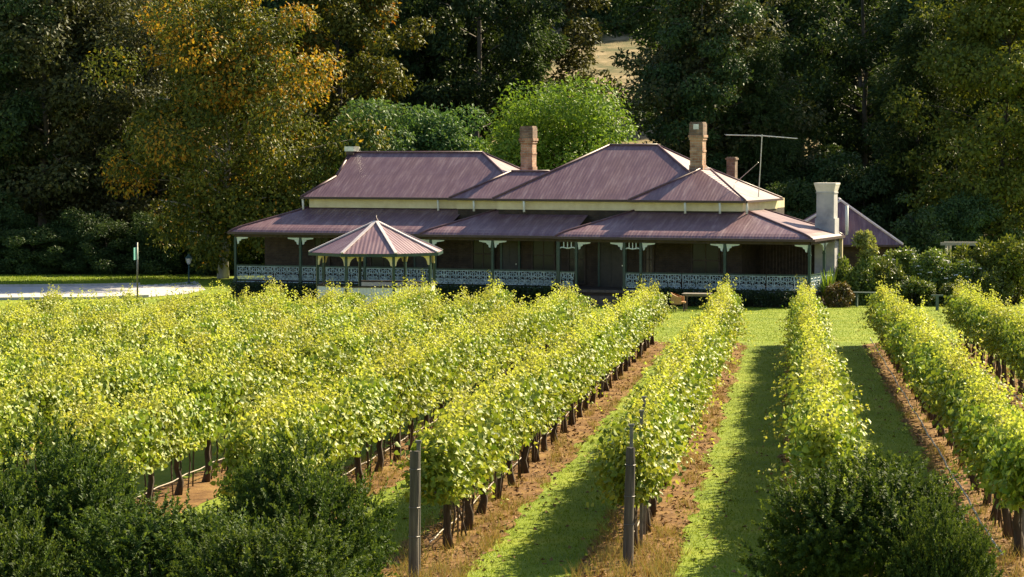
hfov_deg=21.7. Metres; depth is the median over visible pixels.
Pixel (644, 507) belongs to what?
row stake
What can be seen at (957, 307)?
grapevine
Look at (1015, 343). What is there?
grapevine
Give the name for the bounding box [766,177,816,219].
bushy tree
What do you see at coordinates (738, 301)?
grapevine
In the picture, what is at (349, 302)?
grapevine
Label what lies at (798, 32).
she oak
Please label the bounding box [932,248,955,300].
garden shrub
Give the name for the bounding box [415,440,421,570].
row stake
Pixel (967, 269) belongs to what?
flowering shrub
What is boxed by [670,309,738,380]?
grapevine
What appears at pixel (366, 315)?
grapevine
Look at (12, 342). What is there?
grapevine
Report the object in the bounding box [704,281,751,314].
grapevine
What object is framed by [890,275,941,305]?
garden shrub
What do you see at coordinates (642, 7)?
gum tree
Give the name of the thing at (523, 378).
grapevine
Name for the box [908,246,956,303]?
flowering shrub
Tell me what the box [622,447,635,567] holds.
vineyard post
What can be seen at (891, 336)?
grapevine
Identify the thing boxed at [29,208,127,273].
dark shrub
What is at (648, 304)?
grapevine
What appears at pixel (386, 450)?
irrigation hose
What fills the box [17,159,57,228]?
bushy tree
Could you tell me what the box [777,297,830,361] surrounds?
grapevine
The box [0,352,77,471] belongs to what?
grapevine
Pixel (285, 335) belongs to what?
grapevine
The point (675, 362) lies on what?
grapevine
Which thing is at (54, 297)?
grapevine
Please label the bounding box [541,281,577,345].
grapevine
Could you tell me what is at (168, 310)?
grapevine
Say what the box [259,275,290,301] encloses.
grapevine
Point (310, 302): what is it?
grapevine
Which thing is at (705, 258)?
window
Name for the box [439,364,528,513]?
grapevine
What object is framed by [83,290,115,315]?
grapevine
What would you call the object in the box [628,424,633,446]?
row stake
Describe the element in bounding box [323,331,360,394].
grapevine
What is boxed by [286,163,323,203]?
bushy tree
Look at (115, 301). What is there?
grapevine
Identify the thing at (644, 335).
grapevine
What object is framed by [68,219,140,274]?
dark shrub
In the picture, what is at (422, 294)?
grapevine
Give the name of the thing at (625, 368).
grapevine
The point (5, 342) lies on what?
grapevine
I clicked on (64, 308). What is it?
grapevine
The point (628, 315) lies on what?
grapevine
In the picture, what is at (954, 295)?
grapevine
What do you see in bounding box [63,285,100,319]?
grapevine
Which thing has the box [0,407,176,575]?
dark bush
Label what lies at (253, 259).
dark shrub
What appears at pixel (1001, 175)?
broad tree
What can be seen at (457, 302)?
grapevine
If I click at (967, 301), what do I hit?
grapevine
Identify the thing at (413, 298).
grapevine
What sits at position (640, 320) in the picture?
grapevine
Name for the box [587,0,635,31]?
bushy tree
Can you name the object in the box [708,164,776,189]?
bushy tree
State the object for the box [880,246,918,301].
flowering shrub
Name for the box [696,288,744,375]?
grapevine
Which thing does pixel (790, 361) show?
grapevine
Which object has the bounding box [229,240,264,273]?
dark shrub
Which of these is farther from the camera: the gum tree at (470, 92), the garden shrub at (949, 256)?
the gum tree at (470, 92)
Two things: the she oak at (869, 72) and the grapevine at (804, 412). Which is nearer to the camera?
the grapevine at (804, 412)
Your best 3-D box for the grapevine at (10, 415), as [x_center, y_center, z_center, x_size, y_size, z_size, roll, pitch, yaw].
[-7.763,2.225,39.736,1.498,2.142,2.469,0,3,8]
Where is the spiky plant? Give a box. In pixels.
[817,267,846,305]
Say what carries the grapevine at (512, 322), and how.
on the soil strip at (385, 466)
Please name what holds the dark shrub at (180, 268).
on the ground at (610, 45)
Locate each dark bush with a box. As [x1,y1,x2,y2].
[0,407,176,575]
[0,473,78,576]
[52,488,271,576]
[167,497,400,576]
[198,418,401,576]
[733,438,1004,576]
[879,487,1003,576]
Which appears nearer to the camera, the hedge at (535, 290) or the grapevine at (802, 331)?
the grapevine at (802, 331)
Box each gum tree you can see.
[0,0,63,212]
[0,0,136,226]
[1,40,38,99]
[2,4,143,151]
[8,0,184,226]
[17,0,194,168]
[34,0,216,228]
[150,0,289,159]
[221,0,327,141]
[392,0,565,140]
[455,0,566,106]
[467,0,630,110]
[599,0,676,133]
[612,0,830,186]
[630,0,767,182]
[646,3,662,55]
[656,0,873,181]
[783,0,902,173]
[809,0,892,143]
[866,0,1023,150]
[949,39,1021,212]
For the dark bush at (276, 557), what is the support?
on the ground at (610, 45)
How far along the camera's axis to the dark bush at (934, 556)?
25.60 m
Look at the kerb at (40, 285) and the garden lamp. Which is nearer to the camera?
the kerb at (40, 285)
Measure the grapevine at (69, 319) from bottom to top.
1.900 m
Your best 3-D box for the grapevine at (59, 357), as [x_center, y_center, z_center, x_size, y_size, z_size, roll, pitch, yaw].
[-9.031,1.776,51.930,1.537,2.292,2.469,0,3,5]
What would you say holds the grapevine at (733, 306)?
on the soil strip at (674, 515)
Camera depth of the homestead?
125.17 m
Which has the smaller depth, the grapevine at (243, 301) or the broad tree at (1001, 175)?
the grapevine at (243, 301)
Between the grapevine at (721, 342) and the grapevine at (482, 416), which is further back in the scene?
the grapevine at (721, 342)
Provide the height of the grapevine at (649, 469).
2.038 m
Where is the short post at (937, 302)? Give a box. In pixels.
[931,295,942,310]
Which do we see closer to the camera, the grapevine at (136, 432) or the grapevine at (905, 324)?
the grapevine at (136, 432)
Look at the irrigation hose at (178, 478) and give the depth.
41.51 m
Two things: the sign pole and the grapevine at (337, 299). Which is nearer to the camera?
the grapevine at (337, 299)
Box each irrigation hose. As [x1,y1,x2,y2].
[136,458,222,497]
[347,418,437,473]
[429,342,643,542]
[870,338,1002,554]
[948,339,1021,401]
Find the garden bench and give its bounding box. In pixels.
[853,292,875,306]
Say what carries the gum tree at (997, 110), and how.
on the ground at (610, 45)
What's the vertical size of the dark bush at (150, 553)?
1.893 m
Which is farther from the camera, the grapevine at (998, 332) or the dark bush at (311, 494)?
the grapevine at (998, 332)
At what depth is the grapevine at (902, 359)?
60.02 m
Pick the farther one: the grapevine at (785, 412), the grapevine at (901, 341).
the grapevine at (901, 341)
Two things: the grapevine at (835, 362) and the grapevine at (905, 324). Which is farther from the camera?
the grapevine at (905, 324)
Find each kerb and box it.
[0,283,139,286]
[0,295,148,299]
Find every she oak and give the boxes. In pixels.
[262,0,371,167]
[339,5,466,115]
[360,0,474,137]
[430,0,569,164]
[649,0,764,153]
[720,35,807,190]
[728,0,818,146]
[771,0,889,153]
[845,0,889,113]
[859,2,971,234]
[863,0,1022,187]
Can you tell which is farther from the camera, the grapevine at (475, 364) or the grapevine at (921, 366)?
the grapevine at (475, 364)
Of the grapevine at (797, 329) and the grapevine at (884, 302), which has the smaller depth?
the grapevine at (797, 329)
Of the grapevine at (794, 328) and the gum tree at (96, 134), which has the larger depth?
the gum tree at (96, 134)
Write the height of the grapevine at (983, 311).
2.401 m
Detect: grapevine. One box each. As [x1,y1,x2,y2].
[0,300,16,316]
[0,319,11,338]
[0,324,39,357]
[0,328,61,391]
[0,334,19,358]
[0,345,21,388]
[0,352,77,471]
[0,378,35,472]
[1,291,37,339]
[3,292,45,313]
[3,311,69,351]
[13,323,76,379]
[15,288,52,331]
[21,288,59,313]
[21,370,141,482]
[31,304,62,325]
[41,282,70,309]
[42,338,102,442]
[46,295,83,321]
[47,304,93,350]
[50,305,79,327]
[51,329,101,369]
[62,335,128,416]
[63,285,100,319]
[63,303,112,344]
[68,319,133,368]
[76,305,109,320]
[79,389,196,493]
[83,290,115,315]
[98,296,132,339]
[98,323,158,414]
[101,325,149,360]
[102,304,125,316]
[103,291,132,314]
[105,294,147,339]
[111,299,136,316]
[116,281,148,312]
[117,377,202,511]
[120,329,181,402]
[121,301,179,355]
[128,299,152,314]
[130,289,163,331]
[137,300,191,346]
[144,323,204,391]
[147,357,216,497]
[148,292,175,309]
[151,290,184,325]
[164,284,203,327]
[167,308,228,381]
[168,334,250,485]
[175,304,212,343]
[177,301,229,341]
[180,288,200,302]
[183,290,217,321]
[194,284,214,302]
[195,280,227,316]
[205,361,341,498]
[209,281,242,319]
[209,360,339,478]
[210,317,256,372]
[212,305,262,370]
[214,301,244,333]
[214,345,275,472]
[225,293,272,329]
[225,309,280,362]
[226,301,263,332]
[232,290,257,313]
[238,286,269,308]
[242,320,312,401]
[244,350,286,413]
[253,292,287,328]
[257,284,279,304]
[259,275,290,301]
[261,308,299,353]
[265,277,303,326]
[276,303,310,351]
[280,357,359,480]
[281,340,330,397]
[289,289,317,322]
[290,303,327,345]
[291,324,370,392]
[292,298,341,339]
[298,286,325,315]
[314,289,334,314]
[316,371,389,482]
[318,294,358,335]
[320,279,350,314]
[321,305,380,376]
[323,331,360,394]
[323,343,407,483]
[325,300,372,332]
[328,280,355,312]
[339,280,368,311]
[343,295,385,329]
[346,342,417,471]
[349,286,388,327]
[349,302,391,369]
[369,292,400,325]
[370,311,404,364]
[372,321,440,462]
[376,301,418,354]
[377,283,403,319]
[381,290,426,350]
[386,280,417,319]
[389,382,511,548]
[393,275,426,319]
[393,327,446,449]
[401,380,537,535]
[407,312,465,429]
[409,279,435,311]
[410,309,440,343]
[412,288,461,336]
[413,304,450,342]
[417,271,444,307]
[419,293,468,337]
[426,322,483,402]
[429,321,475,427]
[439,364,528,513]
[446,290,479,333]
[447,306,495,406]
[448,285,484,329]
[456,342,547,501]
[459,292,492,330]
[462,312,513,392]
[471,291,496,316]
[471,300,520,378]
[476,284,502,316]
[476,307,518,385]
[476,341,554,485]
[477,272,509,315]
[483,302,531,374]
[485,279,517,309]
[488,290,536,374]
[504,300,556,364]
[508,343,576,472]
[514,297,551,360]
[515,332,569,462]
[516,335,584,451]
[526,293,580,351]
[528,293,570,350]
[530,300,557,357]
[540,322,611,444]
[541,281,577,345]
[544,328,604,425]
[544,331,608,433]
[557,281,582,340]
[557,319,613,418]
[563,286,591,338]
[565,285,590,331]
[567,300,620,405]
[569,284,593,334]
[573,307,618,412]
[580,390,694,551]
[585,386,713,520]
[588,299,633,398]
[594,379,701,533]
[595,299,639,385]
[595,302,636,390]
[601,293,649,376]
[608,290,658,366]
[610,352,708,499]
[611,287,652,371]
[612,305,641,381]
[621,355,709,490]
[626,288,664,362]
[628,353,722,478]
[633,282,669,358]
[634,333,714,462]
[635,277,663,351]
[636,288,660,354]
[643,284,671,347]
[643,337,725,450]
[644,328,729,442]
[648,278,678,344]
[667,319,726,407]
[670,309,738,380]
[672,312,717,426]
[679,323,723,433]
[685,302,737,389]
[687,308,736,385]
[691,312,740,370]
[693,295,742,378]
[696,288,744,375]
[697,314,739,403]
[699,281,746,325]
[699,298,736,340]
[701,287,749,362]
[703,288,756,345]
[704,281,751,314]
[711,274,745,320]
[715,284,749,333]
[722,282,745,318]
[758,384,875,502]
[761,346,867,448]
[764,355,873,445]
[769,344,861,407]
[769,355,877,467]
[770,321,834,395]
[770,352,868,436]
[771,303,835,373]
[771,338,861,391]
[772,320,851,382]
[773,308,842,357]
[774,284,832,332]
[774,309,842,365]
[774,399,874,479]
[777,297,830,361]
[777,309,834,350]
[778,353,854,425]
[779,279,830,333]
[779,304,840,348]
[779,307,834,344]
[781,335,856,398]
[782,277,834,320]
[784,289,832,331]
[787,276,824,323]
[789,315,846,371]
[856,273,897,348]
[857,287,889,355]
[858,281,890,343]
[862,290,892,352]
[863,284,913,359]
[866,301,910,381]
[871,290,906,373]
[873,292,897,363]
[875,283,903,367]
[876,296,927,376]
[878,303,924,389]
[879,292,948,393]
[889,305,951,414]
[894,311,938,401]
[896,311,944,404]
[897,325,964,427]
[897,330,982,436]
[902,314,950,420]
[905,320,973,448]
[912,331,1003,469]
[916,348,969,455]
[934,275,969,345]
[935,360,1018,493]
[939,280,984,352]
[939,346,1007,477]
[942,280,975,348]
[946,285,983,360]
[946,393,1023,537]
[949,283,981,357]
[951,386,1023,558]
[952,361,1015,506]
[952,381,1020,526]
[960,292,990,365]
[966,292,1010,377]
[967,284,1011,372]
[969,291,996,368]
[975,299,1013,383]
[985,299,1018,388]
[993,309,1023,396]
[998,296,1023,394]
[1007,334,1023,380]
[1011,340,1023,378]
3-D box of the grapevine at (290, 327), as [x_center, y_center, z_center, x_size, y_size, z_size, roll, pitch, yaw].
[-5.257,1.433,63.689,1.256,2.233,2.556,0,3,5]
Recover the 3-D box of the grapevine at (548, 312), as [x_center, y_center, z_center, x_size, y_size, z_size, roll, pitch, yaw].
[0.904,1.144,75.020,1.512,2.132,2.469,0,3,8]
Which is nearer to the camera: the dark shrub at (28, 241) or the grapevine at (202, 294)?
the grapevine at (202, 294)
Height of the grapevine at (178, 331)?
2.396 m
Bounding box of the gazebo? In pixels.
[308,215,442,305]
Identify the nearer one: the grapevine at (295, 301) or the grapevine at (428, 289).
the grapevine at (295, 301)
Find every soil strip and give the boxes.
[135,459,231,515]
[327,353,544,506]
[381,341,670,576]
[579,343,747,576]
[777,352,857,564]
[862,343,1023,576]
[954,344,1023,408]
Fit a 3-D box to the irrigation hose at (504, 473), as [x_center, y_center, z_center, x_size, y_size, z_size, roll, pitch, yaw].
[1.795,2.371,60.748,0.040,1.197,54.401,0,3,6]
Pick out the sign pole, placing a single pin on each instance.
(135, 253)
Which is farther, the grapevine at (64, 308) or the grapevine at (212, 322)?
the grapevine at (64, 308)
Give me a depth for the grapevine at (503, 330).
63.24 m
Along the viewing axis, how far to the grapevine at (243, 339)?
57.61 m
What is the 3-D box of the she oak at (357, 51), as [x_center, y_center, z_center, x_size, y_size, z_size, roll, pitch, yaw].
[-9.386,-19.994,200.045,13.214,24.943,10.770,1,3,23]
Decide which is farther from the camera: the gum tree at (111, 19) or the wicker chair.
the gum tree at (111, 19)
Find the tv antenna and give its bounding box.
[724,134,797,196]
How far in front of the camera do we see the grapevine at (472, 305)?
77.25 m
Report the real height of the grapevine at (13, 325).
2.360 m
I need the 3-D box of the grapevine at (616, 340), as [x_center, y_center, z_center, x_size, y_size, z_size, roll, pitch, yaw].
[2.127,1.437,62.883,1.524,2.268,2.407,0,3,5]
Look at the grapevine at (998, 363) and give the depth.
69.86 m
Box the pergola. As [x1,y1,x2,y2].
[940,241,976,260]
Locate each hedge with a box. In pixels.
[227,280,357,298]
[436,282,572,302]
[638,285,798,307]
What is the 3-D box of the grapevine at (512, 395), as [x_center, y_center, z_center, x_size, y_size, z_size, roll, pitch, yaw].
[-0.188,2.040,41.005,1.528,2.408,2.407,0,3,7]
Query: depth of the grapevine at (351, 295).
87.30 m
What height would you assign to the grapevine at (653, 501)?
1.978 m
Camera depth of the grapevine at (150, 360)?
49.93 m
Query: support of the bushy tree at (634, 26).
on the ground at (610, 45)
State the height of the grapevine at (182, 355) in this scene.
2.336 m
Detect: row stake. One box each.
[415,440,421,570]
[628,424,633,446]
[639,410,643,545]
[642,396,646,534]
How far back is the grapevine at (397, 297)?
81.32 m
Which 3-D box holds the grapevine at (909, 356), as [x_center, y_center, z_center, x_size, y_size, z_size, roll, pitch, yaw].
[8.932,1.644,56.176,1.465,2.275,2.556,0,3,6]
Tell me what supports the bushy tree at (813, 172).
on the ground at (610, 45)
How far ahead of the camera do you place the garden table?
115.44 m
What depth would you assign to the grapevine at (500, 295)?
85.39 m
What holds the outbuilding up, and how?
on the ground at (610, 45)
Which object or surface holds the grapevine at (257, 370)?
on the soil strip at (200, 491)
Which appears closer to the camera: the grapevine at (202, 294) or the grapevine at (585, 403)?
the grapevine at (585, 403)
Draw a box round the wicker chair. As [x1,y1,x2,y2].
[671,293,685,311]
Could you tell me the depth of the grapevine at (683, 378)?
44.59 m
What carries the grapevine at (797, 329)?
on the soil strip at (778, 456)
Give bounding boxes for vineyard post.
[408,450,419,576]
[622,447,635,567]
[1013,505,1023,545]
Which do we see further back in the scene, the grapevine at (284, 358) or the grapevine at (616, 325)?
the grapevine at (616, 325)
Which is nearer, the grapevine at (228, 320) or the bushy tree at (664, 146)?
the grapevine at (228, 320)
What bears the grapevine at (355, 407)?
on the soil strip at (385, 466)
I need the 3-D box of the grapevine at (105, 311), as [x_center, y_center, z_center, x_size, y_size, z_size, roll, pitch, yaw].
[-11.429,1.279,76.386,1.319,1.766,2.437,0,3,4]
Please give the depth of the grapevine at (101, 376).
45.72 m
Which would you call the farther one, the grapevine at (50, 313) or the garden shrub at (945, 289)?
the garden shrub at (945, 289)
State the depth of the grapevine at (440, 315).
71.30 m
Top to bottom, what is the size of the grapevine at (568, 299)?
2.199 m
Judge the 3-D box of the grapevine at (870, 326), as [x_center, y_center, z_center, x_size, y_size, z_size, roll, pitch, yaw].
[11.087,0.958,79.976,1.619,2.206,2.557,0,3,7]
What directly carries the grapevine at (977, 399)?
on the soil strip at (883, 367)
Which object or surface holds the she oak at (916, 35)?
on the ground at (610, 45)
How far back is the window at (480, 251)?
127.03 m
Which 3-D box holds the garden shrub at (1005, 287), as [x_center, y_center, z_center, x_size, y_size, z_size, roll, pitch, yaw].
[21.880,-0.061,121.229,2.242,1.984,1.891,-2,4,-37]
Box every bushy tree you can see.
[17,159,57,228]
[32,135,99,229]
[119,172,204,228]
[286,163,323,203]
[552,0,604,32]
[584,2,612,26]
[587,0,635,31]
[601,1,652,33]
[634,141,682,154]
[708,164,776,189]
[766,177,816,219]
[770,147,893,235]
[810,157,924,253]
[921,189,1023,258]
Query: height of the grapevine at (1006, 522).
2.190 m
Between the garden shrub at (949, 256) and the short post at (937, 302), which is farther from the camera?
the garden shrub at (949, 256)
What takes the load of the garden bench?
on the ground at (610, 45)
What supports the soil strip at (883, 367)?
on the ground at (610, 45)
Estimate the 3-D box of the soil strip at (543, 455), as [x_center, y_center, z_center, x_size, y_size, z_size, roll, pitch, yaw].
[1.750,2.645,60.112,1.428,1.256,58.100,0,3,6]
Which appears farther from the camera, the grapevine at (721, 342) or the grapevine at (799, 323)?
the grapevine at (799, 323)
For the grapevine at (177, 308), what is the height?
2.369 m
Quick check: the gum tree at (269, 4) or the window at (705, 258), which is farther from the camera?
the gum tree at (269, 4)
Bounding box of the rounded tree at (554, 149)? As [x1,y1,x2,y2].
[453,71,642,170]
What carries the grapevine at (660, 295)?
on the soil strip at (543, 455)
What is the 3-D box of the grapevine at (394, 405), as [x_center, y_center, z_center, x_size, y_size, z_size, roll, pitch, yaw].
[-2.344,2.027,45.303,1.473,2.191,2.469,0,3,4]
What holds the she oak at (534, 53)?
on the ground at (610, 45)
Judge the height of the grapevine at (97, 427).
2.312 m
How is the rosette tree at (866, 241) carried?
on the ground at (610, 45)
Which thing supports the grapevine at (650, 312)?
on the soil strip at (543, 455)
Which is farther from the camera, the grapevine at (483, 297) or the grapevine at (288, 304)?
the grapevine at (483, 297)
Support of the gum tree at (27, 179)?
on the ground at (610, 45)
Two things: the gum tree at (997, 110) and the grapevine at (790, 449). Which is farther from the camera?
the gum tree at (997, 110)
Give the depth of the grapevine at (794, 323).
68.28 m
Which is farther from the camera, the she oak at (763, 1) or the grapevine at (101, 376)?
the she oak at (763, 1)
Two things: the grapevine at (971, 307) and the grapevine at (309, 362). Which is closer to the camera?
the grapevine at (309, 362)
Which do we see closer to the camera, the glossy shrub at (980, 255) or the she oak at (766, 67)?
the glossy shrub at (980, 255)
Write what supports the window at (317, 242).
in the homestead
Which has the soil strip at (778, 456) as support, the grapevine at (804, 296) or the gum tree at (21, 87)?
the grapevine at (804, 296)
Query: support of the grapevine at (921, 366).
on the soil strip at (883, 367)
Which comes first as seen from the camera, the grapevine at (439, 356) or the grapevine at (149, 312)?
the grapevine at (439, 356)
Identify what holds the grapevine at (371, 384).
on the soil strip at (385, 466)
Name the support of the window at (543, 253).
in the homestead
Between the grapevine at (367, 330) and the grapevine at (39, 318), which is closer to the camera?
the grapevine at (367, 330)
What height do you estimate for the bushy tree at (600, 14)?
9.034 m
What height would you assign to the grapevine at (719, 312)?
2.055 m
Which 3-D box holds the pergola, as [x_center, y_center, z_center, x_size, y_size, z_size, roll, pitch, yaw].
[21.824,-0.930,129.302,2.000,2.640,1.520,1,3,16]
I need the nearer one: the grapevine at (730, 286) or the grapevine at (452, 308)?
the grapevine at (452, 308)
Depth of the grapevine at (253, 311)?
71.93 m
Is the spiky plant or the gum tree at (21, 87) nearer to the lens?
the spiky plant
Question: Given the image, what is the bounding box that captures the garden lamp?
[185,254,191,283]
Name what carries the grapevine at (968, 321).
on the soil strip at (1015, 404)
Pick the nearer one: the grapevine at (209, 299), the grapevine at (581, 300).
the grapevine at (209, 299)
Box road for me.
[0,281,204,296]
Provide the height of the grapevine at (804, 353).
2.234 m
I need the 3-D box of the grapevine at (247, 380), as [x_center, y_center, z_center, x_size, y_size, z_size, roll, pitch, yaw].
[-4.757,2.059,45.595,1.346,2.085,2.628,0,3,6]
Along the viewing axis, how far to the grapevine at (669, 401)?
40.40 m
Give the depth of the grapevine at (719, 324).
66.31 m
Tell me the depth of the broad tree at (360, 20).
173.36 m
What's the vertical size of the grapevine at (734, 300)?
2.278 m
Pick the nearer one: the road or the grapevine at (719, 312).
the grapevine at (719, 312)
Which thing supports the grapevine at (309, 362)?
on the soil strip at (200, 491)
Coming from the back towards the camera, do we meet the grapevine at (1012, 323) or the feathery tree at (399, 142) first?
the feathery tree at (399, 142)
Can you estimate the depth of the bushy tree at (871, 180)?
153.93 m
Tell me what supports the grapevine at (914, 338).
on the soil strip at (883, 367)
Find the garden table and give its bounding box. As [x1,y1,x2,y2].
[682,293,711,309]
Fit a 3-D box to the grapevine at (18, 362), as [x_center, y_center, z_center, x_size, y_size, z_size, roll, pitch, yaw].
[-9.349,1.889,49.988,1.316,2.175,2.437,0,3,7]
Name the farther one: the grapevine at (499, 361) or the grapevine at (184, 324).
the grapevine at (184, 324)
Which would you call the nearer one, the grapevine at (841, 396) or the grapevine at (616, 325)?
the grapevine at (841, 396)
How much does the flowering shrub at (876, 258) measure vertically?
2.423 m
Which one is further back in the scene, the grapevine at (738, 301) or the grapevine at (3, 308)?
the grapevine at (3, 308)
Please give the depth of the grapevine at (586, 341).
56.86 m
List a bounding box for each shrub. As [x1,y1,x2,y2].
[0,206,41,267]
[0,221,21,273]
[0,225,87,274]
[19,223,83,274]
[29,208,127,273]
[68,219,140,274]
[89,230,146,271]
[121,210,187,275]
[125,214,218,273]
[190,237,264,274]
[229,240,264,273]
[820,281,855,307]
[835,252,851,301]
[838,265,879,304]
[861,253,884,266]
[867,257,906,298]
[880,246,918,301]
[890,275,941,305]
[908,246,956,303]
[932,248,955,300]
[938,279,972,305]
[941,258,983,296]
[952,236,996,277]
[971,265,1017,305]
[985,233,1023,303]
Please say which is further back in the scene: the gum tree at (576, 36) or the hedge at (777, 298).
the gum tree at (576, 36)
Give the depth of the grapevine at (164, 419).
39.51 m
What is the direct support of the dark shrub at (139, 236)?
on the ground at (610, 45)
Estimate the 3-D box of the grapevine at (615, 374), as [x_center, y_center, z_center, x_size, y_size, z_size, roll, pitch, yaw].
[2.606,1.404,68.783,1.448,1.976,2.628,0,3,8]
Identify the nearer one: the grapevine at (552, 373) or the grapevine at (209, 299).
the grapevine at (552, 373)
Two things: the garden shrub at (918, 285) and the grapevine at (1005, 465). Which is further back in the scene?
the garden shrub at (918, 285)
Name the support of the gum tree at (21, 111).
on the ground at (610, 45)
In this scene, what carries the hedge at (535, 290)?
on the ground at (610, 45)
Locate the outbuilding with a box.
[785,197,903,286]
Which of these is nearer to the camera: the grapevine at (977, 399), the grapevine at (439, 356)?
the grapevine at (977, 399)
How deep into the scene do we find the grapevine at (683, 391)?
42.72 m
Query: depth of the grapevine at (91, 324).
64.22 m
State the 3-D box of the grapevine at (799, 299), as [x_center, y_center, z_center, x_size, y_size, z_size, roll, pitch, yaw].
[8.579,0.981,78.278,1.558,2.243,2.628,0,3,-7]
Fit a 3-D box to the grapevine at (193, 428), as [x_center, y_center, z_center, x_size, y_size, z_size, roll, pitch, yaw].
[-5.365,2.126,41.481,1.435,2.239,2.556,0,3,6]
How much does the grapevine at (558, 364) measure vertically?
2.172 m
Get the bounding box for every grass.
[328,339,1023,576]
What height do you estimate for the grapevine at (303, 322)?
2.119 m
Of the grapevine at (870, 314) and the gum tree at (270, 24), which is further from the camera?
the gum tree at (270, 24)
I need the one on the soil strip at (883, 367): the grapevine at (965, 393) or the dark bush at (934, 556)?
the grapevine at (965, 393)
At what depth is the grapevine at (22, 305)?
84.51 m
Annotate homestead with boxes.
[227,122,844,306]
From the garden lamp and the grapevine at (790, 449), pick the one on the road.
the garden lamp
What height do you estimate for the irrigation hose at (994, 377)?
1.208 m
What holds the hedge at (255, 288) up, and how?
on the ground at (610, 45)
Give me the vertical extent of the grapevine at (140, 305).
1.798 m
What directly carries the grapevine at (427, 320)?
on the soil strip at (200, 491)
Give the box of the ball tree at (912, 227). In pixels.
[889,191,958,272]
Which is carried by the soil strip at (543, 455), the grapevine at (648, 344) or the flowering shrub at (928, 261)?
the grapevine at (648, 344)
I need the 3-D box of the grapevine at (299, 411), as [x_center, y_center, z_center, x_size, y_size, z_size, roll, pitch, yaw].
[-3.281,2.156,37.234,1.684,2.444,2.556,0,3,5]
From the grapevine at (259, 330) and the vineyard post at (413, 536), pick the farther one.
the grapevine at (259, 330)
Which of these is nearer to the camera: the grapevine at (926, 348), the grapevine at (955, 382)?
the grapevine at (955, 382)
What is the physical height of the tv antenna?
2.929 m
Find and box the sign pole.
[133,242,137,297]
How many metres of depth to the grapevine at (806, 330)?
58.18 m
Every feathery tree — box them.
[290,96,425,209]
[403,102,497,154]
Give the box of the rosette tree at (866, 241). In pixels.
[850,229,878,291]
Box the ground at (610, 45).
[0,23,1023,576]
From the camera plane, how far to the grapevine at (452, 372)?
53.34 m
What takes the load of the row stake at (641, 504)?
on the soil strip at (674, 515)
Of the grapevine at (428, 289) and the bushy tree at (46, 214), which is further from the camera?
the bushy tree at (46, 214)
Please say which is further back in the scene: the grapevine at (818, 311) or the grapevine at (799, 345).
the grapevine at (818, 311)
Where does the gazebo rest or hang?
on the ground at (610, 45)
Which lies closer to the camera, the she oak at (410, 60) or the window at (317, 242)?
the window at (317, 242)
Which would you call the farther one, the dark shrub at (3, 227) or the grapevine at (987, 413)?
the dark shrub at (3, 227)
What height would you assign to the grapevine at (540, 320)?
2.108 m
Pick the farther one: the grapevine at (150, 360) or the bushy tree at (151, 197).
the bushy tree at (151, 197)
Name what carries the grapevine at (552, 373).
on the soil strip at (543, 455)
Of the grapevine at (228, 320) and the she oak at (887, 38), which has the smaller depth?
the grapevine at (228, 320)
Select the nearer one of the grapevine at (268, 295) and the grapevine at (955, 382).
the grapevine at (955, 382)
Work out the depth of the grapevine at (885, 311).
74.04 m
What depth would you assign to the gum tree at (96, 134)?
171.65 m
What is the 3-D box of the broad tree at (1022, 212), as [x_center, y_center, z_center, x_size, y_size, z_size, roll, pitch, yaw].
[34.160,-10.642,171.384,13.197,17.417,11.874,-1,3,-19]
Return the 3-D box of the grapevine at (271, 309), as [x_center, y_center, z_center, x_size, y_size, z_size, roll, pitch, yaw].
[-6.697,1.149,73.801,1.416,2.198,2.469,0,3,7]
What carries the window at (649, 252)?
in the homestead
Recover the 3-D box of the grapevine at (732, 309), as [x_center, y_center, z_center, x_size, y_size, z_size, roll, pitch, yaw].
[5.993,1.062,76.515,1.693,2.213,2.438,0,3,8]
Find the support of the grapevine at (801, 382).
on the soil strip at (778, 456)
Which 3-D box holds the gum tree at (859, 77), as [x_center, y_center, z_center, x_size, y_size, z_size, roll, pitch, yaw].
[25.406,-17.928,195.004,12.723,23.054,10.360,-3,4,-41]
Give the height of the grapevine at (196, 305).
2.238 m
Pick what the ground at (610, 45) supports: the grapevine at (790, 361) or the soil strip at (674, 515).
the soil strip at (674, 515)
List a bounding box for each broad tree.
[72,0,402,277]
[266,0,435,176]
[881,0,1023,253]
[948,32,1023,238]
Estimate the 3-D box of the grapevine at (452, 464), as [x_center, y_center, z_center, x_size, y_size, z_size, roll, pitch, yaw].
[-0.825,2.306,35.056,1.578,2.251,2.627,0,3,-4]
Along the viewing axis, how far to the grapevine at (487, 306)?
81.15 m
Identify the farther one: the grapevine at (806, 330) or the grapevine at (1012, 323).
the grapevine at (1012, 323)
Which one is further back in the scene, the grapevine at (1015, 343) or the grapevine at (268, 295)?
the grapevine at (268, 295)
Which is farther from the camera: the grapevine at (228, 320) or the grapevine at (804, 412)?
the grapevine at (228, 320)
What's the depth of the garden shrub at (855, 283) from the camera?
121.77 m
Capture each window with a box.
[313,238,331,275]
[368,257,397,272]
[471,240,495,274]
[530,241,555,275]
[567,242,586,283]
[644,244,654,284]
[691,243,720,285]
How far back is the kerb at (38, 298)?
126.75 m
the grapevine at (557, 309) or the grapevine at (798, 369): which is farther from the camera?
the grapevine at (557, 309)
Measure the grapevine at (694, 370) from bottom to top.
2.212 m
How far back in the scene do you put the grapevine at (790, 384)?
46.12 m
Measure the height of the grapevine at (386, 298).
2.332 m

